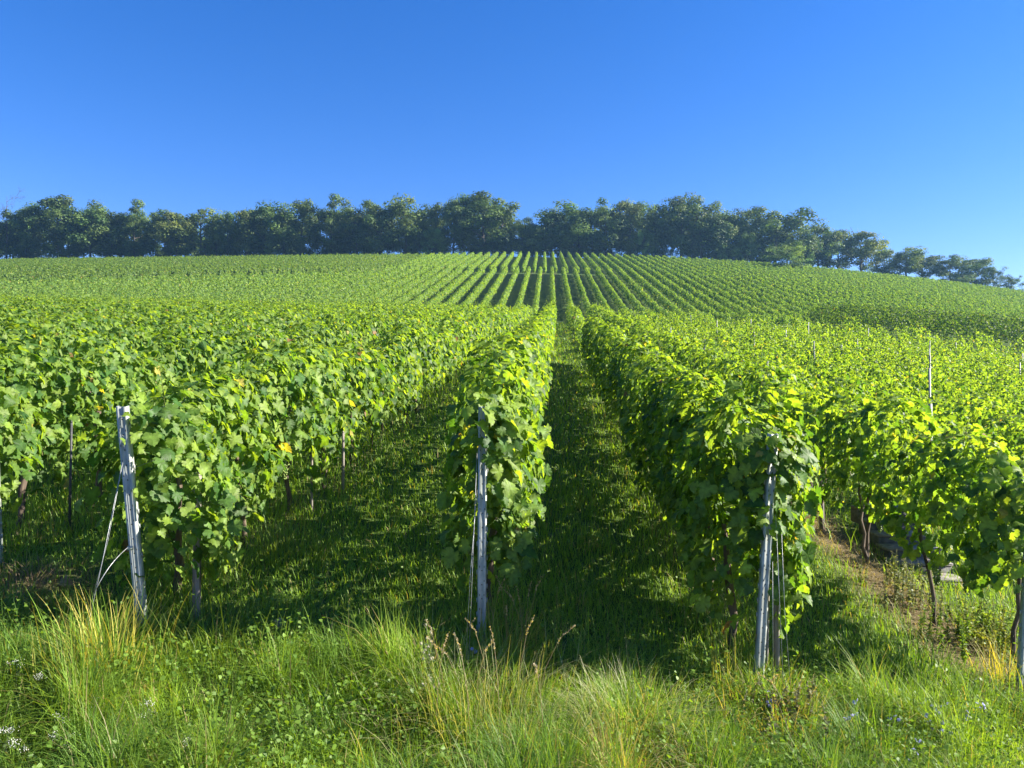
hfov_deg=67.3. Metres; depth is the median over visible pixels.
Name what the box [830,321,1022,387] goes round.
vine row
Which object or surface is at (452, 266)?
vine row
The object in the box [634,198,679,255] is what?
deciduous tree
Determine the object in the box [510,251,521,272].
vine row
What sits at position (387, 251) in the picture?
shrub
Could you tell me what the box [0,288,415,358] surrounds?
vine row
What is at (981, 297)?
vine row
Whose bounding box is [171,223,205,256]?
deciduous tree
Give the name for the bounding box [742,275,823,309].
vine row
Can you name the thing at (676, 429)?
vine row
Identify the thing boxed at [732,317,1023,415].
vine row
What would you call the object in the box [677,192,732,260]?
deciduous tree
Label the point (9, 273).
vine row
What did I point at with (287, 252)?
deciduous tree
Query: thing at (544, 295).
ground
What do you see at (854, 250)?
deciduous tree
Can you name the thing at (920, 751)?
blue flower
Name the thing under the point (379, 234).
deciduous tree
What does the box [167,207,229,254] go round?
deciduous tree
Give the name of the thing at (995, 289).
vine row
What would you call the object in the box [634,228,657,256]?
bushy tree
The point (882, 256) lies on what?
deciduous tree
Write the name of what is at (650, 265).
vine row
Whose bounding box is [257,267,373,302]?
vine row
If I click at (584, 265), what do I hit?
vine row
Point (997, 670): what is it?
grass tuft
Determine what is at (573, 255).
shrub
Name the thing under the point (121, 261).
vine row
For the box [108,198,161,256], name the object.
deciduous tree
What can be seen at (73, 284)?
vine row
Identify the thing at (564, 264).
vine row
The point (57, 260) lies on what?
vine row
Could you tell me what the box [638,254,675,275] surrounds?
vine row
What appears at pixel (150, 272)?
vine row
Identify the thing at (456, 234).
deciduous tree
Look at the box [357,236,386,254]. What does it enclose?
shrub
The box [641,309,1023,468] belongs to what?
vine row
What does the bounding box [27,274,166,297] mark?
vine row
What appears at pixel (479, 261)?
vine row
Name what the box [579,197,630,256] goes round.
deciduous tree
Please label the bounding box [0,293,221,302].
vine row
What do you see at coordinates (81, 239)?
deciduous tree
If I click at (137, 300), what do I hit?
vine row
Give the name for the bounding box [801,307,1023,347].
vine row
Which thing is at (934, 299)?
vine row
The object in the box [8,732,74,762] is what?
white flower
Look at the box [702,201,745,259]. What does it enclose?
deciduous tree
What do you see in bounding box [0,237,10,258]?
shrub
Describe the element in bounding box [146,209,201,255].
deciduous tree
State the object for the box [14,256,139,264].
vine row
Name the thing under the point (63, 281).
vine row
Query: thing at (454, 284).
vine row
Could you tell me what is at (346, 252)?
shrub
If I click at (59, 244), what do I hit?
shrub
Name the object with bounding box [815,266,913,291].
vine row
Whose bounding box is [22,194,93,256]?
deciduous tree
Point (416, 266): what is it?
vine row
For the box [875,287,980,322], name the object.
vine row
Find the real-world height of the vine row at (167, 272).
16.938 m
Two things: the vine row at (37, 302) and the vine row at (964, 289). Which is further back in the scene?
the vine row at (964, 289)
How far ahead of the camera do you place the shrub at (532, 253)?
206.81 m
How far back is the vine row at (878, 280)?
165.30 m
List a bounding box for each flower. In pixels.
[0,726,18,762]
[7,659,46,699]
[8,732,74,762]
[42,712,65,754]
[144,699,155,731]
[757,691,772,717]
[841,698,900,751]
[908,738,932,766]
[924,704,952,749]
[941,702,987,727]
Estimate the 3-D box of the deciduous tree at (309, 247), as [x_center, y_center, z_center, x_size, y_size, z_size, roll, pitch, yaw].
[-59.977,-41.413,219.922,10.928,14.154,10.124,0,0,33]
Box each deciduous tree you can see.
[0,201,56,258]
[0,221,20,254]
[1,216,41,257]
[17,207,47,258]
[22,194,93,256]
[45,213,82,257]
[60,203,117,256]
[66,211,97,257]
[86,199,132,256]
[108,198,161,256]
[123,213,153,256]
[133,208,179,256]
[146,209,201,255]
[148,211,180,256]
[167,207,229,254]
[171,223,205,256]
[190,224,236,255]
[204,210,244,255]
[222,235,253,255]
[226,208,268,254]
[244,200,289,254]
[258,203,306,254]
[269,230,305,255]
[273,198,324,253]
[290,225,322,254]
[303,193,352,254]
[316,223,339,254]
[327,215,377,253]
[336,197,380,253]
[351,199,404,254]
[365,210,395,254]
[373,193,431,252]
[396,216,421,254]
[413,207,446,249]
[427,217,450,253]
[433,192,480,252]
[446,190,522,255]
[447,226,481,254]
[467,223,499,254]
[484,205,518,253]
[504,217,538,253]
[516,225,556,256]
[525,207,573,256]
[549,199,608,254]
[552,239,573,256]
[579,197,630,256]
[592,212,627,255]
[603,198,652,256]
[619,210,645,255]
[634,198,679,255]
[652,195,721,257]
[673,218,692,256]
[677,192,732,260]
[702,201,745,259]
[731,208,766,260]
[739,205,818,262]
[758,224,795,262]
[784,218,845,268]
[814,229,860,269]
[833,227,889,271]
[864,239,903,273]
[878,245,933,276]
[899,254,939,278]
[926,254,981,282]
[948,255,996,285]
[979,266,1016,288]
[998,275,1023,290]
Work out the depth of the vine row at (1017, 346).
54.34 m
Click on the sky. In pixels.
(902, 121)
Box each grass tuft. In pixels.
[0,546,126,615]
[0,592,122,699]
[5,570,204,701]
[76,567,370,697]
[185,513,352,580]
[233,595,506,758]
[309,545,455,618]
[323,608,658,767]
[447,574,566,677]
[482,649,767,767]
[534,480,624,510]
[676,634,946,761]
[691,594,741,694]
[771,603,1023,729]
[963,622,1023,692]
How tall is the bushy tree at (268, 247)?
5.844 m
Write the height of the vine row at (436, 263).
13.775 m
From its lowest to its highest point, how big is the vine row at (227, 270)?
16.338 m
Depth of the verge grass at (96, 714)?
4.25 m
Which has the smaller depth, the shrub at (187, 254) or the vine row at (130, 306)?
the vine row at (130, 306)
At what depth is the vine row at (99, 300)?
55.49 m
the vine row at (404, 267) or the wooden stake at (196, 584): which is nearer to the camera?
the wooden stake at (196, 584)
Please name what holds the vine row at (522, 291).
on the ground at (544, 295)
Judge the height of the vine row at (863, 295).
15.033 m
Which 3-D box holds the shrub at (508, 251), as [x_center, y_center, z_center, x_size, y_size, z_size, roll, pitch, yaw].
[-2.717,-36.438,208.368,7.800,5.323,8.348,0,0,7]
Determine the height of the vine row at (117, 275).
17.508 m
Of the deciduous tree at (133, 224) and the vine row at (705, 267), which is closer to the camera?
the vine row at (705, 267)
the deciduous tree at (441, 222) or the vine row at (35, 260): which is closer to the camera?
the vine row at (35, 260)
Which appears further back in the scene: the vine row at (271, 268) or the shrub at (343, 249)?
the shrub at (343, 249)
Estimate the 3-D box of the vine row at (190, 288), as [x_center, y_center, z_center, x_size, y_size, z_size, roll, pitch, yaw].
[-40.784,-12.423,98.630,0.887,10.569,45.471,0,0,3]
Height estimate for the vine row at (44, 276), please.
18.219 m
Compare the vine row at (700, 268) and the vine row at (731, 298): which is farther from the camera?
the vine row at (700, 268)
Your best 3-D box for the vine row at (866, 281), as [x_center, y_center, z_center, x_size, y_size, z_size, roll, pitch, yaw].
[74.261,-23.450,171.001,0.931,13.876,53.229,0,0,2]
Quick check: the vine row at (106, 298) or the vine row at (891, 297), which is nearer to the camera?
the vine row at (106, 298)
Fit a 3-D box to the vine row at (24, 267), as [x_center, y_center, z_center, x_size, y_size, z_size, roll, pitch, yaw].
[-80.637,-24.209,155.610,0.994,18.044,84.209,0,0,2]
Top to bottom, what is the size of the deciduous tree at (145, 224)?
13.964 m
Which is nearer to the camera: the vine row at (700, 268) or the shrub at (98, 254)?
the vine row at (700, 268)
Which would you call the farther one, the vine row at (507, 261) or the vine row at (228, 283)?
the vine row at (507, 261)
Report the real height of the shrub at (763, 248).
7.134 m
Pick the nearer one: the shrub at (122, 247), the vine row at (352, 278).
the vine row at (352, 278)
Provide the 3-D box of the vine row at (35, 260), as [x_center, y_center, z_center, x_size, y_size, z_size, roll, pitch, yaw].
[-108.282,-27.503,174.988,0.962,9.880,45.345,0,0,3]
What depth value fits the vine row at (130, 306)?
29.75 m
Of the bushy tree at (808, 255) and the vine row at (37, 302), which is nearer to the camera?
the vine row at (37, 302)
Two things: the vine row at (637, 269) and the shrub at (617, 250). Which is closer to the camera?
the vine row at (637, 269)
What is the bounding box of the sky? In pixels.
[0,0,1023,290]
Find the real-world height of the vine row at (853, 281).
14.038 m
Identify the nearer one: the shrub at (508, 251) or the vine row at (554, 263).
the vine row at (554, 263)
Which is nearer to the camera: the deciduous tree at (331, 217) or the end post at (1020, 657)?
the end post at (1020, 657)
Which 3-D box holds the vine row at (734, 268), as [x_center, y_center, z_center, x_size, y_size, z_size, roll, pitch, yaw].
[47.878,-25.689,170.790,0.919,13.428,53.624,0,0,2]
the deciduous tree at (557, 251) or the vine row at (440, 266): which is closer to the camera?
the vine row at (440, 266)
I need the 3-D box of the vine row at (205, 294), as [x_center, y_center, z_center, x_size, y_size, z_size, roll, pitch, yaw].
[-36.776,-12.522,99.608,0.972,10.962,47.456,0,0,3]
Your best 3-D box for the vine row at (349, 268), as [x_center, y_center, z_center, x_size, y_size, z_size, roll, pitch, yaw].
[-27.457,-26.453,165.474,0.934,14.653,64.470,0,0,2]
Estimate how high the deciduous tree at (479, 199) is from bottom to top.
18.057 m
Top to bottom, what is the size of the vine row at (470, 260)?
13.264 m
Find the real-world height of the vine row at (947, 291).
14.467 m
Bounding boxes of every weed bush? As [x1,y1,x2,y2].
[719,661,832,744]
[856,550,936,595]
[880,553,944,619]
[917,597,1002,663]
[929,612,1016,656]
[943,592,1018,641]
[959,594,1008,641]
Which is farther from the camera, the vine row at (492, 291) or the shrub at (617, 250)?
the shrub at (617, 250)
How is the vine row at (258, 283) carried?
on the ground at (544, 295)
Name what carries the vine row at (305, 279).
on the ground at (544, 295)
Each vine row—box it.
[0,254,212,272]
[0,255,124,264]
[0,255,169,266]
[0,255,192,269]
[0,255,202,270]
[0,255,218,276]
[0,255,225,278]
[0,256,108,264]
[0,257,94,263]
[0,273,80,290]
[0,274,132,296]
[0,274,148,296]
[0,275,97,293]
[0,275,115,295]
[0,277,24,284]
[0,277,39,285]
[0,277,60,289]
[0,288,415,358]
[0,292,186,302]
[0,293,83,298]
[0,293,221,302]
[0,293,249,306]
[0,293,254,304]
[0,294,187,302]
[0,295,316,307]
[0,298,390,332]
[0,298,445,367]
[0,299,459,403]
[0,301,485,458]
[0,301,507,538]
[1,256,164,265]
[1,256,177,267]
[1,256,185,268]
[1,295,376,335]
[2,255,231,279]
[2,256,112,263]
[2,257,86,262]
[2,295,281,306]
[2,296,351,320]
[3,289,321,312]
[3,293,114,300]
[4,293,128,299]
[8,293,148,301]
[10,256,149,265]
[12,256,156,264]
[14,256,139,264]
[15,256,127,264]
[18,255,242,279]
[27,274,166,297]
[36,254,252,279]
[44,274,182,297]
[53,255,258,279]
[70,304,533,599]
[71,254,268,278]
[72,272,199,297]
[79,273,215,298]
[89,254,272,278]
[93,273,230,298]
[105,254,283,278]
[124,254,291,277]
[125,272,245,299]
[127,271,261,299]
[139,254,298,277]
[139,271,276,299]
[155,254,307,276]
[171,254,315,276]
[176,271,289,300]
[187,254,322,276]
[193,270,304,300]
[202,254,331,275]
[206,270,317,300]
[210,269,347,301]
[217,253,338,275]
[220,268,333,301]
[233,254,346,275]
[247,254,353,275]
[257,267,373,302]
[261,269,360,302]
[262,253,363,273]
[276,253,370,273]
[290,253,378,273]
[296,268,386,302]
[302,267,400,303]
[304,253,386,273]
[313,268,412,305]
[318,253,394,272]
[332,253,402,272]
[345,252,410,272]
[352,266,425,304]
[358,252,417,272]
[366,267,437,303]
[370,252,426,271]
[373,266,450,305]
[383,252,434,272]
[395,252,442,271]
[408,252,450,271]
[408,265,461,304]
[419,266,473,305]
[420,252,458,271]
[432,252,465,270]
[436,300,557,612]
[439,266,484,306]
[444,252,473,271]
[456,252,481,270]
[458,266,496,309]
[467,252,489,268]
[473,265,507,308]
[477,251,498,270]
[489,251,505,270]
[497,266,519,306]
[500,251,513,271]
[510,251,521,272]
[513,266,530,308]
[521,252,529,272]
[532,252,537,271]
[532,267,542,318]
[543,252,546,271]
[550,266,555,302]
[551,252,557,272]
[559,251,568,273]
[561,267,572,303]
[565,302,583,333]
[567,251,579,271]
[573,267,589,318]
[574,313,586,358]
[575,252,589,271]
[580,310,825,652]
[583,252,600,270]
[584,267,613,311]
[586,302,1023,660]
[591,252,611,271]
[595,267,631,313]
[599,253,622,273]
[607,253,632,273]
[607,268,652,314]
[615,254,643,274]
[618,269,672,318]
[618,309,1023,560]
[623,253,653,274]
[629,269,691,317]
[631,254,663,274]
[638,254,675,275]
[640,270,710,321]
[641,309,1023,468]
[646,255,686,275]
[651,270,730,324]
[655,255,697,274]
[662,255,708,275]
[663,269,750,324]
[667,310,1023,450]
[670,256,718,275]
[674,271,770,324]
[678,256,730,277]
[686,256,740,276]
[686,272,789,324]
[687,311,1023,432]
[693,257,751,277]
[696,273,809,323]
[702,258,762,279]
[708,273,808,319]
[710,258,772,278]
[718,258,784,280]
[718,273,837,323]
[727,259,794,280]
[730,275,849,321]
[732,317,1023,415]
[734,260,804,284]
[741,260,816,282]
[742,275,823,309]
[749,313,1023,399]
[750,261,826,284]
[753,276,893,326]
[757,261,837,285]
[764,277,900,326]
[766,262,848,286]
[773,263,857,285]
[776,278,872,313]
[783,319,1023,406]
[785,265,868,287]
[786,278,911,325]
[789,264,880,289]
[789,315,1023,388]
[797,278,925,326]
[801,265,889,289]
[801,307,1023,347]
[808,265,901,290]
[809,281,942,326]
[810,304,1023,338]
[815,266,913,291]
[817,301,1023,337]
[820,281,918,313]
[823,267,921,293]
[826,309,1021,336]
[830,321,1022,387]
[831,283,959,324]
[832,267,933,295]
[837,268,946,296]
[843,284,944,314]
[843,315,1023,374]
[845,268,953,296]
[853,284,997,328]
[854,270,966,299]
[861,270,978,300]
[865,285,1023,334]
[868,271,987,301]
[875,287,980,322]
[879,272,999,302]
[884,273,1009,304]
[886,325,1023,372]
[887,288,979,317]
[892,273,1020,306]
[898,290,1012,320]
[900,274,1023,305]
[903,321,1023,364]
[912,276,1020,304]
[915,292,1005,318]
[916,276,1023,303]
[921,292,1021,321]
[925,278,1023,302]
[932,278,1022,301]
[932,294,1022,319]
[943,280,1023,300]
[946,294,1023,318]
[950,281,1022,298]
[950,329,1023,361]
[954,296,1023,316]
[955,281,1023,299]
[963,282,1023,298]
[967,298,1023,314]
[968,326,1023,359]
[971,283,1022,295]
[976,299,1022,312]
[982,285,1023,295]
[989,301,1023,311]
[998,302,1023,309]
[1008,337,1023,350]
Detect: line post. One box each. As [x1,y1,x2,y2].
[928,368,930,401]
[928,404,932,499]
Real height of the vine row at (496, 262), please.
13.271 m
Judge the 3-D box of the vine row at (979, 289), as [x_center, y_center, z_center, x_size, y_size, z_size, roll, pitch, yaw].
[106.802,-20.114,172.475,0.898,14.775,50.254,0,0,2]
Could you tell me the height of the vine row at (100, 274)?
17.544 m
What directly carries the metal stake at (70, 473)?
on the ground at (544, 295)
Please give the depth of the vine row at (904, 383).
22.18 m
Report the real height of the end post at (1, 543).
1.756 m
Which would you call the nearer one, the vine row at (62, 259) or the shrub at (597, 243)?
the vine row at (62, 259)
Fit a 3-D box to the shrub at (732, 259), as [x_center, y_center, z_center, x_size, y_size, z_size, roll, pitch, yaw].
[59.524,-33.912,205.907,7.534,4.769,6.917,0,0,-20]
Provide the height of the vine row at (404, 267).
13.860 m
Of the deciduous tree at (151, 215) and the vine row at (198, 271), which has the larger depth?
the deciduous tree at (151, 215)
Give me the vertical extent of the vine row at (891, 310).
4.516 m
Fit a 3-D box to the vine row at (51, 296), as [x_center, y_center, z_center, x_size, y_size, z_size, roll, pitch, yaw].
[-35.271,-6.085,58.936,1.182,3.658,17.523,0,0,3]
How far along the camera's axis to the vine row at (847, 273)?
168.73 m
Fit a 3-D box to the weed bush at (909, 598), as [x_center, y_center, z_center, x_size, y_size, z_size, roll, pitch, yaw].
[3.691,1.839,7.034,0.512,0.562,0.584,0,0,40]
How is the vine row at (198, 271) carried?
on the ground at (544, 295)
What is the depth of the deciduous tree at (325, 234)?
221.83 m
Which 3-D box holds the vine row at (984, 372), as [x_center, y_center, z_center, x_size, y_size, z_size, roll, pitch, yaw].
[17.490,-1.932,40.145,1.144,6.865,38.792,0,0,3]
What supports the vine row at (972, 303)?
on the ground at (544, 295)
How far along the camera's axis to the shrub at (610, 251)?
208.78 m
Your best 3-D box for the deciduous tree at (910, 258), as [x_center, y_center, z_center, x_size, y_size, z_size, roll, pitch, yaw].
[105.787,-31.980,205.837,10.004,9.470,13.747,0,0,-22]
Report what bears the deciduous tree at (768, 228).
on the ground at (544, 295)
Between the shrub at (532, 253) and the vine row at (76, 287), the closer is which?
the vine row at (76, 287)
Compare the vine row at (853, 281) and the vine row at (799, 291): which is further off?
the vine row at (853, 281)
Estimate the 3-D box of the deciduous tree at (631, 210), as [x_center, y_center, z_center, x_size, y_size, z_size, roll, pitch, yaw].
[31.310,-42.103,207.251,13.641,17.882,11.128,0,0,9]
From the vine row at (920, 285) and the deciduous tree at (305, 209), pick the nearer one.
the vine row at (920, 285)
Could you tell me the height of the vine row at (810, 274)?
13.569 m
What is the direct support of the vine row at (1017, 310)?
on the ground at (544, 295)
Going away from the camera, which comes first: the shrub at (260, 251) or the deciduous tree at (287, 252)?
the shrub at (260, 251)
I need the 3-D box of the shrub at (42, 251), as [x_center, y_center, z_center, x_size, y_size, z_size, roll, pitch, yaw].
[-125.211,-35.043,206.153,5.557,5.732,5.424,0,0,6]
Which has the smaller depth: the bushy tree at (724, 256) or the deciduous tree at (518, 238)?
the bushy tree at (724, 256)
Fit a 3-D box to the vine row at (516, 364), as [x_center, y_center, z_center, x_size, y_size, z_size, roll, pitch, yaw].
[1.999,-3.323,41.937,1.048,10.247,74.487,0,0,3]
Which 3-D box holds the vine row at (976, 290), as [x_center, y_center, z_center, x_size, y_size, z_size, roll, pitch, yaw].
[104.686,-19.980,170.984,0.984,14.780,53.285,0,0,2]
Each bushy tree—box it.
[264,239,273,254]
[419,226,447,254]
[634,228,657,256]
[718,223,738,260]
[735,231,759,261]
[761,240,813,267]
[794,233,823,266]
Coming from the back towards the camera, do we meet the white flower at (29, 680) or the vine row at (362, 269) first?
the vine row at (362, 269)
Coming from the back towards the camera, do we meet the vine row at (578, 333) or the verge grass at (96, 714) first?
the vine row at (578, 333)
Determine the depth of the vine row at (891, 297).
121.16 m
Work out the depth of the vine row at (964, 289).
171.67 m
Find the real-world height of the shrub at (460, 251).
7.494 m
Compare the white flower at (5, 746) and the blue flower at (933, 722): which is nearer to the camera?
the white flower at (5, 746)
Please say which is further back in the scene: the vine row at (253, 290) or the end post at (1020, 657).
the vine row at (253, 290)
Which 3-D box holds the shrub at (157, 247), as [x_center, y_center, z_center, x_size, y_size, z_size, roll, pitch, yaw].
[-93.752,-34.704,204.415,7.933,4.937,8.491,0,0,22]
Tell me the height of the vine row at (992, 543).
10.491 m
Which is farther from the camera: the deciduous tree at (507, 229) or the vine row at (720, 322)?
the deciduous tree at (507, 229)
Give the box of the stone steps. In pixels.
[851,505,962,585]
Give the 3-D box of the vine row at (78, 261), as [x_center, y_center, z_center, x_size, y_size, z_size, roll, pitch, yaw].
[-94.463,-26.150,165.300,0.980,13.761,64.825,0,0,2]
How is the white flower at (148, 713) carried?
on the ground at (544, 295)
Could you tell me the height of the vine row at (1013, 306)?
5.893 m
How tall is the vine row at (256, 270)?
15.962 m
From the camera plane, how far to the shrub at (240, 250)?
207.58 m
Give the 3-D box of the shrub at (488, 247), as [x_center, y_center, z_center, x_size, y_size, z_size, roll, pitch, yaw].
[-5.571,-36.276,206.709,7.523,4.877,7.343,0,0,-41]
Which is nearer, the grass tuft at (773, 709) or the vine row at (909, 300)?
the grass tuft at (773, 709)
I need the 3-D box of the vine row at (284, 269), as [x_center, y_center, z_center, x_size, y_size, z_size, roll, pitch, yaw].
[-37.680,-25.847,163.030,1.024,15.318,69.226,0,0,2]
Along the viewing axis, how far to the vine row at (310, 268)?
151.61 m
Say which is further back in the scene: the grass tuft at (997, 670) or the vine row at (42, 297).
the vine row at (42, 297)
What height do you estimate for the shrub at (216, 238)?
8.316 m
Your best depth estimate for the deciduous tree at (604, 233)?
218.17 m
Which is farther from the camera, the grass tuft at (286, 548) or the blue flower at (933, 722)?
the grass tuft at (286, 548)
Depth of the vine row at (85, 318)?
20.32 m
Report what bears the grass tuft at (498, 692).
on the ground at (544, 295)
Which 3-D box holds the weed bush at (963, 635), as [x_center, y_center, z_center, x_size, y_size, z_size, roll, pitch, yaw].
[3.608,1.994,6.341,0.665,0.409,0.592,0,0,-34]
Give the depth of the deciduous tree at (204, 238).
220.22 m
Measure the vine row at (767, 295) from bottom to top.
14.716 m
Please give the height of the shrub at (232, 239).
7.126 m
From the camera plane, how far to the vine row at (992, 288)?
185.62 m
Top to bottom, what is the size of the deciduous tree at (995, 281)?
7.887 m
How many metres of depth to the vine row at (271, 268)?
140.80 m
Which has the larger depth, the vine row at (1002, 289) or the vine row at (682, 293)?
the vine row at (1002, 289)
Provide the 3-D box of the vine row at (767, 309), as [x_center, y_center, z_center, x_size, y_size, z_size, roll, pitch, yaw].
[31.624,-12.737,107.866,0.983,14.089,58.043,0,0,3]
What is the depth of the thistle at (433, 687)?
4.29 m
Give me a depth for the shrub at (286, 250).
205.13 m
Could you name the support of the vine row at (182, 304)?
on the ground at (544, 295)
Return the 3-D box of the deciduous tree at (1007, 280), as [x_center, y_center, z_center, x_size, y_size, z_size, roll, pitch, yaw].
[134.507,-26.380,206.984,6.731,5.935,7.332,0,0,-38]
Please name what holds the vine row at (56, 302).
on the ground at (544, 295)
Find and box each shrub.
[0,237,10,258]
[16,234,39,258]
[34,242,56,257]
[44,239,72,257]
[57,244,78,257]
[95,246,112,256]
[105,241,129,257]
[124,240,143,256]
[137,238,152,256]
[143,243,172,256]
[157,246,183,256]
[178,237,194,256]
[194,240,216,255]
[202,229,228,255]
[221,237,242,256]
[233,236,253,255]
[254,245,268,255]
[275,238,295,254]
[292,242,308,255]
[309,244,327,255]
[323,238,347,254]
[332,238,353,254]
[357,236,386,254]
[379,243,393,254]
[395,232,415,253]
[408,238,430,254]
[434,241,452,252]
[448,232,479,254]
[469,233,493,253]
[478,241,504,256]
[487,242,515,256]
[508,241,529,256]
[523,241,541,256]
[533,242,556,256]
[557,239,575,256]
[569,237,582,257]
[575,233,603,256]
[600,242,612,256]
[611,242,634,256]
[629,233,647,256]
[640,231,663,256]
[650,245,670,257]
[660,236,683,257]
[685,235,700,258]
[698,246,715,258]
[706,239,727,259]
[723,250,743,261]
[750,242,773,262]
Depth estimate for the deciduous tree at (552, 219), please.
204.66 m
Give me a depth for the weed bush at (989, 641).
6.37 m
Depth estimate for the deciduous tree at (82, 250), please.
218.85 m
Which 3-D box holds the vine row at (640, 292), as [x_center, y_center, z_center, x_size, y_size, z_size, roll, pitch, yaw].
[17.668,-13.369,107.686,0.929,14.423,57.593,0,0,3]
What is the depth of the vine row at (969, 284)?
183.43 m
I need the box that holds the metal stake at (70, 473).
[68,421,72,525]
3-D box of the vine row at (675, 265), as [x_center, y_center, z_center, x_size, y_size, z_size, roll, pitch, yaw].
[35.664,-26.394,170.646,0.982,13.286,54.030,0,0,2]
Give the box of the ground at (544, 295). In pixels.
[0,257,1023,767]
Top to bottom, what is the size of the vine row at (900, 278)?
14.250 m
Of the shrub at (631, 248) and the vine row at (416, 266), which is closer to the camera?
the vine row at (416, 266)
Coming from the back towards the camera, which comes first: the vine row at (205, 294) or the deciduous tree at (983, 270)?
the deciduous tree at (983, 270)
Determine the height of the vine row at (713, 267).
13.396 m
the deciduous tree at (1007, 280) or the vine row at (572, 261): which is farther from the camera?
the deciduous tree at (1007, 280)
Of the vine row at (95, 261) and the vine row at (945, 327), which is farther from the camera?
the vine row at (95, 261)
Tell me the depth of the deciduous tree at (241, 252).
222.04 m
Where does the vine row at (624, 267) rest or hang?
on the ground at (544, 295)
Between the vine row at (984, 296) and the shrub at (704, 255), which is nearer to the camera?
the vine row at (984, 296)
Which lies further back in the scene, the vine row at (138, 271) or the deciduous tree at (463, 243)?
the deciduous tree at (463, 243)
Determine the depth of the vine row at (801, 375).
15.16 m
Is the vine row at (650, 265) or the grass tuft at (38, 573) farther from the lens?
the vine row at (650, 265)
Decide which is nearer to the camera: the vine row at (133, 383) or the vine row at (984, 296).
the vine row at (133, 383)
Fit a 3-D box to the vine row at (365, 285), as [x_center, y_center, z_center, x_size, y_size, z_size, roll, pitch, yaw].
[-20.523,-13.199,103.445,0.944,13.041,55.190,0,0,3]
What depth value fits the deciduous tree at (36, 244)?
225.30 m
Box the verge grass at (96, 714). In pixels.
[0,516,1023,767]
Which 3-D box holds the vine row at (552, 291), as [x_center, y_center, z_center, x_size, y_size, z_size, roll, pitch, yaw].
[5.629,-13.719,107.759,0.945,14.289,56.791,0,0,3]
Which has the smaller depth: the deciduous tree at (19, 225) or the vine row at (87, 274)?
the vine row at (87, 274)
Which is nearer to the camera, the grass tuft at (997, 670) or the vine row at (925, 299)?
the grass tuft at (997, 670)
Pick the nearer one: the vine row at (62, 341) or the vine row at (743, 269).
the vine row at (62, 341)
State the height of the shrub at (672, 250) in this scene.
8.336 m
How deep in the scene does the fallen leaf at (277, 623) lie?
5.20 m
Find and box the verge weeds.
[0,474,1023,767]
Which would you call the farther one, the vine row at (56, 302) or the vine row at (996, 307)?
the vine row at (996, 307)
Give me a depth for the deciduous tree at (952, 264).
203.36 m
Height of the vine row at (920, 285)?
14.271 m
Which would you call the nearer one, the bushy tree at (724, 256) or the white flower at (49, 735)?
the white flower at (49, 735)
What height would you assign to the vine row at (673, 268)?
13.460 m
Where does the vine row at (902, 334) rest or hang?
on the ground at (544, 295)
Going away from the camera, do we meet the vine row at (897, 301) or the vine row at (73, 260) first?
the vine row at (897, 301)
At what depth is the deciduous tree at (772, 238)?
213.10 m
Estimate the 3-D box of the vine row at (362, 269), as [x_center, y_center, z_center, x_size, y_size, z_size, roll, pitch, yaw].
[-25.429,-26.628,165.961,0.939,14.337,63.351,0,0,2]
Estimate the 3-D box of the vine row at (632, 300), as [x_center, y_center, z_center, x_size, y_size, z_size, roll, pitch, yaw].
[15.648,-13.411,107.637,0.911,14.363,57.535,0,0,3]
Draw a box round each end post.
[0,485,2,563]
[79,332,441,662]
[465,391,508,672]
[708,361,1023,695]
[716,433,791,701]
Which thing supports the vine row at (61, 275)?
on the ground at (544, 295)
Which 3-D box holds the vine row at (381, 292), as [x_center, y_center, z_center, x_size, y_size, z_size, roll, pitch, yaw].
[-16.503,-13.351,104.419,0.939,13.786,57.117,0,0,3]
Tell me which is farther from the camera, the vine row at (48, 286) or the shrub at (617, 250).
the shrub at (617, 250)
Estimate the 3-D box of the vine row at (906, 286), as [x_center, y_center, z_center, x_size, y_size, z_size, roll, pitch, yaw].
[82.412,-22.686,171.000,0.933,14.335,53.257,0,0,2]
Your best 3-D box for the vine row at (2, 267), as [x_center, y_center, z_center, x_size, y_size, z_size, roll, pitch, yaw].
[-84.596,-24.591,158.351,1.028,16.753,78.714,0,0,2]
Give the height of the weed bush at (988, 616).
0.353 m
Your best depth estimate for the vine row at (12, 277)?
124.41 m
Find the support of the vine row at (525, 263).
on the ground at (544, 295)
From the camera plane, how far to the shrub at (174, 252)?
206.13 m
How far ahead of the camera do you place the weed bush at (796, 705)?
4.70 m
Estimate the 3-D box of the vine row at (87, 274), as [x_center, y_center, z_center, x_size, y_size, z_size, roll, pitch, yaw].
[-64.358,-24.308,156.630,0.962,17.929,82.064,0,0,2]
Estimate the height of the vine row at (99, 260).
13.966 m
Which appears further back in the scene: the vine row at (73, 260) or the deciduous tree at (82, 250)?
the deciduous tree at (82, 250)
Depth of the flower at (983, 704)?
4.94 m
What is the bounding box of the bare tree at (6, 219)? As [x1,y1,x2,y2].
[0,188,26,257]
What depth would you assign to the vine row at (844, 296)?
118.29 m
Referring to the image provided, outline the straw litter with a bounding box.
[791,498,1022,702]
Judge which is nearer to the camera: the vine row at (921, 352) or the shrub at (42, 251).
the vine row at (921, 352)
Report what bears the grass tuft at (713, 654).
on the ground at (544, 295)
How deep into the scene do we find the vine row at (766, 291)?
110.58 m
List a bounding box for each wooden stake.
[192,473,201,622]
[310,452,312,513]
[342,431,344,494]
[764,583,769,674]
[773,553,779,683]
[818,451,824,529]
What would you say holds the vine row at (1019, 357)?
on the ground at (544, 295)
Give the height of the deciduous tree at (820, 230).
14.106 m

